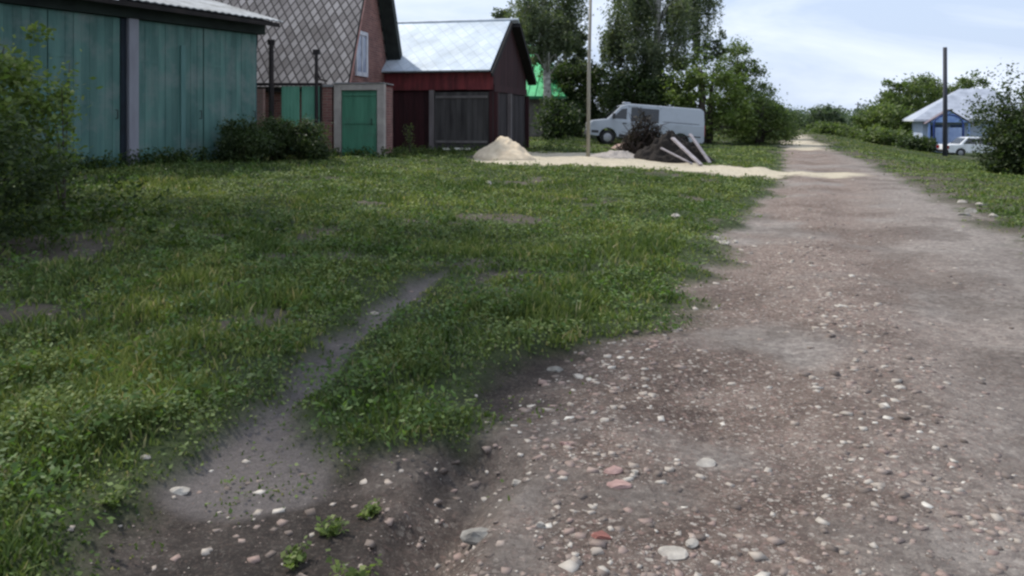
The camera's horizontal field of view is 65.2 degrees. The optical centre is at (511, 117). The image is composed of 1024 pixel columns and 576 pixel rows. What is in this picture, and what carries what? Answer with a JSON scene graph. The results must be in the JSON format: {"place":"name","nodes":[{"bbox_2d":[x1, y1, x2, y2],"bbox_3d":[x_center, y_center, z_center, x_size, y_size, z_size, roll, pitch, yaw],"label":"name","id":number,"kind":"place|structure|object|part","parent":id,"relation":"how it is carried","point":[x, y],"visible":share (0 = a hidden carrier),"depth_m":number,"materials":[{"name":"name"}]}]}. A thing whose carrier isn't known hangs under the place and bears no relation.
{"place":"outdoors","nodes":[
{"label":"outdoors","id":0,"kind":"place"},
{"bbox_2d":[0,125,1023,575],"bbox_3d":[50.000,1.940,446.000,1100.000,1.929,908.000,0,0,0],"label":"ground","id":1,"kind":"structure","parent":0,"point":[230,555],"depth_m":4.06,"materials":[{"name":"green plant"}]},
{"bbox_2d":[0,98,94,240],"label":"dark shrub","id":2,"kind":"object","parent":1,"relation":"on","point":[58,169],"visible":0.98,"depth_m":7.75,"materials":[{"name":"green plant"}]},
{"bbox_2d":[0,20,103,223],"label":"elder shrub","id":3,"kind":"object","parent":1,"relation":"on","point":[11,79],"visible":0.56,"depth_m":8.94,"materials":[{"name":"green plant"}]},
{"bbox_2d":[12,49,94,217],"bbox_3d":[-5.090,0.204,9.152,1.064,2.067,0.882,0,0,20],"label":"sapling","id":4,"kind":"object","parent":1,"relation":"on","point":[67,142],"visible":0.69,"depth_m":9.14,"materials":[{"name":"green plant"}]},
{"bbox_2d":[94,480,130,509],"bbox_3d":[-1.526,1.455,3.064,0.083,0.094,0.139,0,0,11],"label":"weed plant","id":5,"kind":"object","parent":1,"relation":"on","point":[111,495],"visible":1,"depth_m":3.06,"materials":[{"name":"green plant"}]},
{"bbox_2d":[0,0,282,174],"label":"garage block","id":6,"kind":"structure","parent":1,"relation":"on","point":[178,74],"depth_m":17.54,"materials":[{"name":"teal paint"}]},
{"bbox_2d":[0,3,46,174],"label":"door leaf","id":7,"kind":"structure","parent":6,"relation":"in","point":[12,17],"depth_m":15.23,"materials":[{"name":"teal paint"}]},
{"bbox_2d":[47,9,119,167],"bbox_3d":[-8.704,-0.415,16.328,0.118,3.409,1.555,0,0,29],"label":"door leaf","id":8,"kind":"structure","parent":6,"relation":"in","point":[97,36],"depth_m":16.42,"materials":[{"name":"teal paint"}]},
{"bbox_2d":[139,20,202,163],"bbox_3d":[-7.735,-0.416,18.191,0.119,3.408,1.755,0,0,29],"label":"door leaf","id":9,"kind":"structure","parent":6,"relation":"in","point":[159,43],"depth_m":18.09,"materials":[{"name":"teal paint"}]},
{"bbox_2d":[203,28,255,159],"bbox_3d":[-6.915,-0.418,19.727,0.125,3.404,1.655,0,0,27],"label":"door leaf","id":10,"kind":"structure","parent":6,"relation":"in","point":[229,58],"depth_m":19.61,"materials":[{"name":"teal paint"}]},
{"bbox_2d":[140,454,150,459],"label":"stone","id":11,"kind":"object","parent":1,"relation":"on","point":[146,457],"visible":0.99,"depth_m":3.43,"materials":[{"name":"grey stone"}]},
{"bbox_2d":[213,114,284,162],"bbox_3d":[-6.196,0.638,18.861,1.651,1.568,1.726,0,0,-21],"label":"fence bush","id":12,"kind":"object","parent":1,"relation":"on","point":[237,136],"visible":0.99,"depth_m":18.64,"materials":[{"name":"green plant"}]},
{"bbox_2d":[267,40,274,117],"bbox_3d":[-6.620,-0.470,22.000,0.180,3.340,0.149,0,0,0],"label":"iron post","id":13,"kind":"object","parent":1,"relation":"on","point":[271,43],"visible":0.67,"depth_m":21.94,"materials":[{"name":"black metal"}]},
{"bbox_2d":[249,108,310,161],"bbox_3d":[-6.028,0.599,20.242,1.619,1.646,1.726,0,0,41],"label":"fence bush","id":14,"kind":"object","parent":1,"relation":"on","point":[274,126],"visible":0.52,"depth_m":19.98,"materials":[{"name":"green plant"}]},
{"bbox_2d":[257,83,322,151],"bbox_3d":[-6.310,0.220,22.285,2.080,2.360,0.230,0,0,0],"label":"metal fence","id":15,"kind":"object","parent":1,"relation":"on","point":[290,101],"visible":0.4,"depth_m":22.20,"materials":[{"name":"teal metal"}]},
{"bbox_2d":[280,535,311,569],"bbox_3d":[-0.758,1.533,2.779,0.102,0.086,0.153,0,0,0],"label":"weed plant","id":16,"kind":"object","parent":1,"relation":"on","point":[296,555],"visible":1,"depth_m":2.79,"materials":[{"name":"green plant"}]},
{"bbox_2d":[0,135,592,262],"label":"tall weeds","id":17,"kind":"object","parent":1,"relation":"on","point":[106,216],"visible":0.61,"depth_m":10.17,"materials":[{"name":"green plant"}]},
{"bbox_2d":[154,274,442,521],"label":"footpath","id":18,"kind":"structure","parent":1,"relation":"on","point":[235,446],"depth_m":3.56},
{"bbox_2d":[170,486,189,494],"bbox_3d":[-1.368,1.531,3.284,0.087,0.028,0.053,0,0,-1],"label":"stone","id":19,"kind":"object","parent":18,"relation":"on","point":[182,490],"visible":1,"depth_m":3.27,"materials":[{"name":"white stone"}]},
{"bbox_2d":[214,0,405,137],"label":"brick house","id":20,"kind":"structure","parent":1,"relation":"on","point":[355,40],"depth_m":24.43,"materials":[{"name":"stone"}]},
{"bbox_2d":[355,31,367,76],"bbox_3d":[-4.674,-1.980,24.882,0.059,1.400,1.100,0,0,8],"label":"window","id":21,"kind":"structure","parent":20,"relation":"in","point":[361,60],"depth_m":24.89,"materials":[{"name":"white glass"}]},
{"bbox_2d":[280,113,340,159],"bbox_3d":[-5.285,0.656,20.485,1.732,1.532,1.828,0,0,0],"label":"fence bush","id":22,"kind":"object","parent":1,"relation":"on","point":[313,145],"visible":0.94,"depth_m":20.17,"materials":[{"name":"green plant"}]},
{"bbox_2d":[313,49,327,155],"bbox_3d":[-5.271,-0.335,22.000,0.397,3.070,0.109,0,0,0],"label":"iron post","id":23,"kind":"object","parent":1,"relation":"on","point":[316,52],"visible":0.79,"depth_m":21.95,"materials":[{"name":"metal"}]},
{"bbox_2d":[322,84,333,151],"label":"brick pier","id":24,"kind":"structure","parent":1,"relation":"on","point":[327,104],"depth_m":22.33,"materials":[{"name":"brick"}]},
{"bbox_2d":[315,514,348,538],"bbox_3d":[-0.674,1.525,2.979,0.117,0.072,0.115,0,0,-32],"label":"weed plant","id":25,"kind":"object","parent":1,"relation":"on","point":[335,526],"visible":1,"depth_m":2.97,"materials":[{"name":"green plant"}]},
{"bbox_2d":[325,548,381,575],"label":"weed plant","id":26,"kind":"object","parent":1,"relation":"on","point":[336,568],"visible":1,"depth_m":2.65,"materials":[{"name":"green plant"}]},
{"bbox_2d":[333,82,393,156],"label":"door surround","id":27,"kind":"object","parent":1,"relation":"on","point":[363,113],"depth_m":22.39,"materials":[{"name":"grey concrete"}]},
{"bbox_2d":[342,91,376,155],"bbox_3d":[-4.265,0.243,22.379,1.010,1.995,0.121,0,0,3],"label":"door","id":28,"kind":"structure","parent":27,"relation":"in","point":[359,108],"depth_m":22.40,"materials":[{"name":"green paint"}]},
{"bbox_2d":[356,498,380,518],"bbox_3d":[-0.556,1.534,3.123,0.098,0.089,0.118,0,0,0],"label":"weed plant","id":29,"kind":"object","parent":1,"relation":"on","point":[373,509],"visible":1,"depth_m":3.11,"materials":[{"name":"green plant"}]},
{"bbox_2d":[402,123,416,152],"bbox_3d":[-3.080,0.644,24.024,0.480,0.973,0.547,0,0,0],"label":"sapling","id":30,"kind":"object","parent":1,"relation":"on","point":[410,137],"visible":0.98,"depth_m":23.96,"materials":[{"name":"green plant"}]},
{"bbox_2d":[381,18,536,150],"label":"red barn","id":31,"kind":"structure","parent":1,"relation":"on","point":[462,82],"depth_m":27.25,"materials":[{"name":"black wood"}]},
{"bbox_2d":[393,91,428,148],"bbox_3d":[-3.510,0.199,27.270,1.494,2.198,0.040,0,0,13],"label":"door","id":32,"kind":"structure","parent":31,"relation":"in","point":[409,107],"depth_m":27.23,"materials":[{"name":"red wood"}]},
{"bbox_2d":[435,92,488,150],"bbox_3d":[-1.693,0.200,26.762,1.874,2.099,0.075,0,0,13],"label":"door","id":33,"kind":"structure","parent":31,"relation":"in","point":[461,118],"depth_m":26.76,"materials":[{"name":"grey wood"}]},
{"bbox_2d":[0,153,1023,540],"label":"leafy clumps","id":34,"kind":"object","parent":1,"relation":"on","point":[16,467],"visible":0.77,"depth_m":5.62,"materials":[{"name":"green plant"}]},
{"bbox_2d":[491,0,593,123],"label":"birch tree","id":35,"kind":"object","parent":1,"relation":"on","point":[549,34],"visible":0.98,"depth_m":43.81,"materials":[{"name":"green plant"}]},
{"bbox_2d":[526,45,568,136],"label":"green roofed house","id":36,"kind":"structure","parent":1,"relation":"on","point":[535,93],"depth_m":47.35,"materials":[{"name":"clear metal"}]},
{"bbox_2d":[547,366,563,371],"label":"stone","id":37,"kind":"object","parent":1,"relation":"on","point":[555,369],"visible":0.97,"depth_m":4.83,"materials":[{"name":"grey stone"}]},
{"bbox_2d":[529,90,585,140],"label":"thicket bush","id":38,"kind":"object","parent":1,"relation":"on","point":[566,122],"visible":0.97,"depth_m":40.19,"materials":[{"name":"green plant"}]},
{"bbox_2d":[552,2,587,84],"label":"birch tree","id":39,"kind":"object","parent":1,"relation":"on","point":[581,45],"visible":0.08,"depth_m":49.88,"materials":[{"name":"green plant"}]},
{"bbox_2d":[533,55,615,136],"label":"thicket bush","id":40,"kind":"object","parent":1,"relation":"on","point":[565,78],"visible":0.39,"depth_m":47.18,"materials":[{"name":"green plant"}]},
{"bbox_2d":[593,61,682,138],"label":"thicket bush","id":41,"kind":"object","parent":1,"relation":"on","point":[623,85],"visible":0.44,"depth_m":43.85,"materials":[{"name":"green plant"}]},
{"bbox_2d":[584,102,704,143],"bbox_3d":[6.185,0.363,37.600,5.350,2.017,2.200,4,0,0],"label":"parked van","id":42,"kind":"object","parent":1,"relation":"on","point":[684,122],"visible":0.66,"depth_m":36.68,"materials":[{"name":"paint"}]},
{"bbox_3d":[4.950,-0.193,36.717,0.640,0.500,0.107,4,0,0],"label":"side window","id":43,"kind":"part","parent":42,"relation":"part of","materials":[{"name":"grey glass"}]},
{"bbox_3d":[6.105,-0.093,36.716,1.280,0.640,0.125,4,0,0],"label":"side window","id":44,"kind":"part","parent":42,"relation":"part of","materials":[{"name":"grey glass"}]},
{"bbox_2d":[606,107,686,153],"bbox_3d":[4.554,0.575,26.350,2.966,1.873,1.523,0,0,0],"label":"brush pile","id":45,"kind":"object","parent":1,"relation":"on","point":[635,140],"visible":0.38,"depth_m":26.20,"materials":[{"name":"dry twigs"},{"name":"bark"},{"name":"wood"}]},
{"bbox_2d":[595,0,730,104],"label":"birch tree","id":46,"kind":"object","parent":1,"relation":"on","point":[635,46],"visible":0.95,"depth_m":45.09,"materials":[{"name":"green plant"}]},
{"bbox_2d":[467,136,865,178],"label":"sand","id":47,"kind":"structure","parent":1,"relation":"on","point":[555,158],"depth_m":22.95,"materials":[{"name":"beige sand"}]},
{"bbox_2d":[473,136,535,160],"bbox_3d":[-0.172,0.964,23.473,2.300,0.851,2.500,0,0,0],"label":"sand heap","id":48,"kind":"object","parent":47,"relation":"on","point":[503,148],"visible":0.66,"depth_m":22.93,"materials":[{"name":"beige sand"}]},
{"bbox_2d":[586,0,591,156],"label":"pale pole","id":49,"kind":"object","parent":47,"relation":"on","point":[588,84],"visible":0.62,"depth_m":25.45,"materials":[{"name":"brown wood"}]},
{"bbox_2d":[590,150,634,158],"bbox_3d":[3.376,1.267,25.802,2.375,0.427,1.500,0,0,0],"label":"rubble heap","id":50,"kind":"object","parent":47,"relation":"on","point":[621,154],"visible":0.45,"depth_m":25.47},
{"bbox_2d":[660,147,692,163],"bbox_3d":[5.041,1.175,24.550,1.081,0.485,0.090,0,0,41],"label":"plank","id":51,"kind":"object","parent":47,"relation":"on","point":[683,159],"visible":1,"depth_m":24.48,"materials":[{"name":"grey wood"}]},
{"bbox_2d":[671,137,702,165],"bbox_3d":[5.255,1.014,24.100,0.130,0.813,1.216,0,0,-33],"label":"plank","id":52,"kind":"object","parent":47,"relation":"on","point":[686,151],"visible":1,"depth_m":24.04,"materials":[{"name":"grey wood"}]},
{"bbox_2d":[634,130,715,162],"bbox_3d":[5.104,0.999,25.499,3.250,1.226,1.750,0,0,0],"label":"earth heap","id":53,"kind":"object","parent":1,"relation":"on","point":[653,151],"visible":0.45,"depth_m":25.14,"materials":[{"name":"black soil"}]},
{"bbox_2d":[688,134,710,162],"bbox_3d":[5.917,0.966,25.200,0.110,0.906,0.943,0,0,-29],"label":"plank","id":54,"kind":"object","parent":1,"relation":"on","point":[700,148],"visible":0.92,"depth_m":25.17,"materials":[{"name":"grey wood"}]},
{"bbox_2d":[642,38,764,143],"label":"willow bush","id":55,"kind":"object","parent":1,"relation":"on","point":[725,114],"visible":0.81,"depth_m":42.55,"materials":[{"name":"green plant"}]},
{"bbox_2d":[705,35,779,121],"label":"poplar tree","id":56,"kind":"object","parent":1,"relation":"on","point":[738,49],"visible":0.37,"depth_m":55.45,"materials":[{"name":"green plant"}]},
{"bbox_2d":[605,107,910,123],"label":"wood","id":57,"kind":"object","parent":1,"relation":"on","point":[848,111],"visible":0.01,"depth_m":180.94,"materials":[{"name":"green plant"}]},
{"bbox_2d":[724,86,809,144],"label":"roadside bush","id":58,"kind":"object","parent":1,"relation":"on","point":[776,115],"visible":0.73,"depth_m":43.12,"materials":[{"name":"green plant"}]},
{"bbox_2d":[749,103,804,139],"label":"roadside bush","id":59,"kind":"object","parent":1,"relation":"on","point":[795,118],"visible":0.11,"depth_m":54.04,"materials":[{"name":"green plant"}]},
{"bbox_2d":[780,104,805,127],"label":"tree","id":60,"kind":"object","parent":1,"relation":"on","point":[800,115],"visible":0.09,"depth_m":118.40,"materials":[{"name":"green plant"}]},
{"bbox_2d":[790,107,825,129],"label":"tree","id":61,"kind":"object","parent":1,"relation":"on","point":[803,125],"visible":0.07,"depth_m":127.88,"materials":[{"name":"green plant"}]},
{"bbox_2d":[802,103,849,130],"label":"tree","id":62,"kind":"object","parent":1,"relation":"on","point":[827,113],"visible":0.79,"depth_m":114.20,"materials":[{"name":"green plant"}]},
{"bbox_2d":[802,119,849,134],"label":"scrub bush","id":63,"kind":"object","parent":1,"relation":"on","point":[827,128],"visible":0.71,"depth_m":91.08,"materials":[{"name":"green plant"}]},
{"bbox_2d":[833,122,864,138],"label":"scrub bush","id":64,"kind":"object","parent":1,"relation":"on","point":[852,132],"visible":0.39,"depth_m":87.88,"materials":[{"name":"green plant"}]},
{"bbox_2d":[848,98,876,126],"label":"tree","id":65,"kind":"object","parent":1,"relation":"on","point":[859,109],"visible":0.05,"depth_m":100.10,"materials":[{"name":"green plant"}]},
{"bbox_2d":[852,99,915,133],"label":"garden tree","id":66,"kind":"object","parent":1,"relation":"on","point":[873,117],"visible":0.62,"depth_m":77.04,"materials":[{"name":"green plant"}]},
{"bbox_2d":[855,125,918,145],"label":"scrub bush","id":67,"kind":"object","parent":1,"relation":"on","point":[880,136],"visible":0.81,"depth_m":65.06,"materials":[{"name":"green plant"}]},
{"bbox_2d":[869,74,926,131],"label":"garden tree","id":68,"kind":"object","parent":1,"relation":"on","point":[891,94],"visible":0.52,"depth_m":83.18,"materials":[{"name":"green plant"}]},
{"bbox_2d":[891,133,937,151],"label":"scrub bush","id":69,"kind":"object","parent":1,"relation":"on","point":[917,143],"visible":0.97,"depth_m":59.22,"materials":[{"name":"green plant"}]},
{"bbox_2d":[897,72,942,112],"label":"garden tree","id":70,"kind":"object","parent":1,"relation":"on","point":[931,99],"visible":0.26,"depth_m":86.86,"materials":[{"name":"green plant"}]},
{"bbox_2d":[911,75,951,109],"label":"garden tree","id":71,"kind":"object","parent":1,"relation":"on","point":[936,85],"visible":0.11,"depth_m":91.67,"materials":[{"name":"green plant"}]},
{"bbox_2d":[942,47,947,155],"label":"utility pole","id":72,"kind":"object","parent":1,"relation":"on","point":[945,130],"visible":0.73,"depth_m":52.89,"materials":[{"name":"brown wood"}]},
{"bbox_2d":[933,114,963,152],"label":"gate arch","id":73,"kind":"structure","parent":1,"relation":"on","point":[955,133],"depth_m":60.17,"materials":[{"name":"blue wood"}]},
{"bbox_2d":[902,89,1018,150],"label":"pale house","id":74,"kind":"structure","parent":1,"relation":"on","point":[923,119],"depth_m":67.97,"materials":[{"name":"stone"}]},
{"bbox_2d":[930,125,942,137],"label":"window","id":75,"kind":"structure","parent":74,"relation":"in","point":[931,126],"depth_m":67.68,"materials":[{"name":"glass"}]},
{"bbox_2d":[936,137,993,155],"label":"parked car","id":76,"kind":"object","parent":1,"relation":"on","point":[958,146],"visible":0.47,"depth_m":56.95,"materials":[{"name":"paint"}]},
{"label":"rear window","id":77,"kind":"part","parent":76,"relation":"part of","materials":[{"name":"grey glass"}]},
{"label":"side window","id":78,"kind":"part","parent":76,"relation":"part of","materials":[{"name":"grey glass"}]},
{"bbox_2d":[936,69,995,99],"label":"garden tree","id":79,"kind":"object","parent":1,"relation":"on","point":[962,82],"visible":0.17,"depth_m":89.56,"materials":[{"name":"green plant"}]},
{"bbox_2d":[964,208,977,212],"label":"stone","id":80,"kind":"object","parent":1,"relation":"on","point":[970,210],"visible":0.59,"depth_m":12.63,"materials":[{"name":"grey stone"}]},
{"bbox_2d":[949,60,1023,175],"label":"dark bush","id":81,"kind":"object","parent":1,"relation":"on","point":[1005,139],"visible":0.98,"depth_m":23.46,"materials":[{"name":"green plant"}]},
{"bbox_2d":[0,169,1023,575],"bbox_3d":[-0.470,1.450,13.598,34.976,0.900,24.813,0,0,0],"label":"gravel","id":82,"kind":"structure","parent":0,"point":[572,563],"depth_m":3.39,"materials":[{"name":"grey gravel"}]},
{"bbox_2d":[381,134,1023,575],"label":"road","id":83,"kind":"structure","parent":0,"point":[939,300],"depth_m":4.04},
{"bbox_2d":[460,527,488,545],"bbox_3d":[-0.111,1.521,2.911,0.150,0.057,0.103,0,0,-22],"label":"stone","id":84,"kind":"object","parent":83,"relation":"on","point":[473,536],"visible":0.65,"depth_m":2.89,"materials":[{"name":"grey stone"}]},
{"bbox_2d":[512,479,520,485],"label":"stone","id":85,"kind":"object","parent":83,"relation":"on","point":[515,482],"visible":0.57,"depth_m":3.41,"materials":[{"name":"white stone"}]},
{"bbox_2d":[536,521,545,527],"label":"stone","id":86,"kind":"object","parent":83,"relation":"on","point":[539,524],"visible":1,"depth_m":2.89,"materials":[{"name":"grey stone"}]},
{"bbox_2d":[560,441,570,445],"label":"stone","id":87,"kind":"object","parent":83,"relation":"on","point":[563,443],"visible":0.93,"depth_m":3.67,"materials":[{"name":"stone"}]},
{"bbox_2d":[572,374,583,378],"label":"stone","id":88,"kind":"object","parent":83,"relation":"on","point":[578,376],"visible":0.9,"depth_m":4.66,"materials":[{"name":"grey stone"}]},
{"bbox_2d":[591,530,611,539],"bbox_3d":[0.318,1.493,2.852,0.075,0.030,0.048,0,0,2],"label":"stone","id":89,"kind":"object","parent":83,"relation":"on","point":[601,534],"visible":0.94,"depth_m":2.84,"materials":[{"name":"stone"}]},
{"bbox_2d":[604,465,622,474],"bbox_3d":[0.431,1.507,3.407,0.088,0.042,0.058,0,0,-22],"label":"stone","id":90,"kind":"object","parent":83,"relation":"on","point":[613,470],"visible":0.97,"depth_m":3.39,"materials":[{"name":"pink stone"}]},
{"bbox_2d":[607,479,631,488],"bbox_3d":[0.440,1.505,3.271,0.094,0.026,0.077,0,0,-38],"label":"stone","id":91,"kind":"object","parent":83,"relation":"on","point":[619,484],"visible":1,"depth_m":3.26,"materials":[{"name":"pink stone"}]},
{"bbox_2d":[631,469,638,474],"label":"stone","id":92,"kind":"object","parent":83,"relation":"on","point":[634,471],"visible":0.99,"depth_m":3.38,"materials":[{"name":"white stone"}]},
{"bbox_2d":[658,546,688,560],"bbox_3d":[0.560,1.520,2.787,0.108,0.033,0.070,0,0,-1],"label":"stone","id":93,"kind":"object","parent":83,"relation":"on","point":[674,553],"visible":1,"depth_m":2.78,"materials":[{"name":"white stone"}]},
{"bbox_2d":[685,538,698,548],"bbox_3d":[0.640,1.518,2.847,0.054,0.028,0.046,0,0,-23],"label":"stone","id":94,"kind":"object","parent":83,"relation":"on","point":[691,543],"visible":1,"depth_m":2.84,"materials":[{"name":"white stone"}]},
{"bbox_2d":[696,458,716,466],"bbox_3d":[0.859,1.532,3.543,0.098,0.036,0.062,0,0,-21],"label":"stone","id":95,"kind":"object","parent":83,"relation":"on","point":[706,462],"visible":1,"depth_m":3.53,"materials":[{"name":"white stone"}]},
{"bbox_2d":[894,385,905,388],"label":"stone","id":96,"kind":"object","parent":83,"relation":"on","point":[899,386],"visible":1,"depth_m":4.45,"materials":[{"name":"white stone"}]},
{"bbox_2d":[957,212,970,215],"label":"stone","id":97,"kind":"object","parent":83,"relation":"on","point":[963,213],"visible":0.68,"depth_m":12.16,"materials":[{"name":"grey stone"}]},
{"bbox_2d":[394,0,1023,114],"label":"sky","id":98,"kind":"structure","parent":0,"point":[836,53],"materials":[{"name":"white"}]}
]}

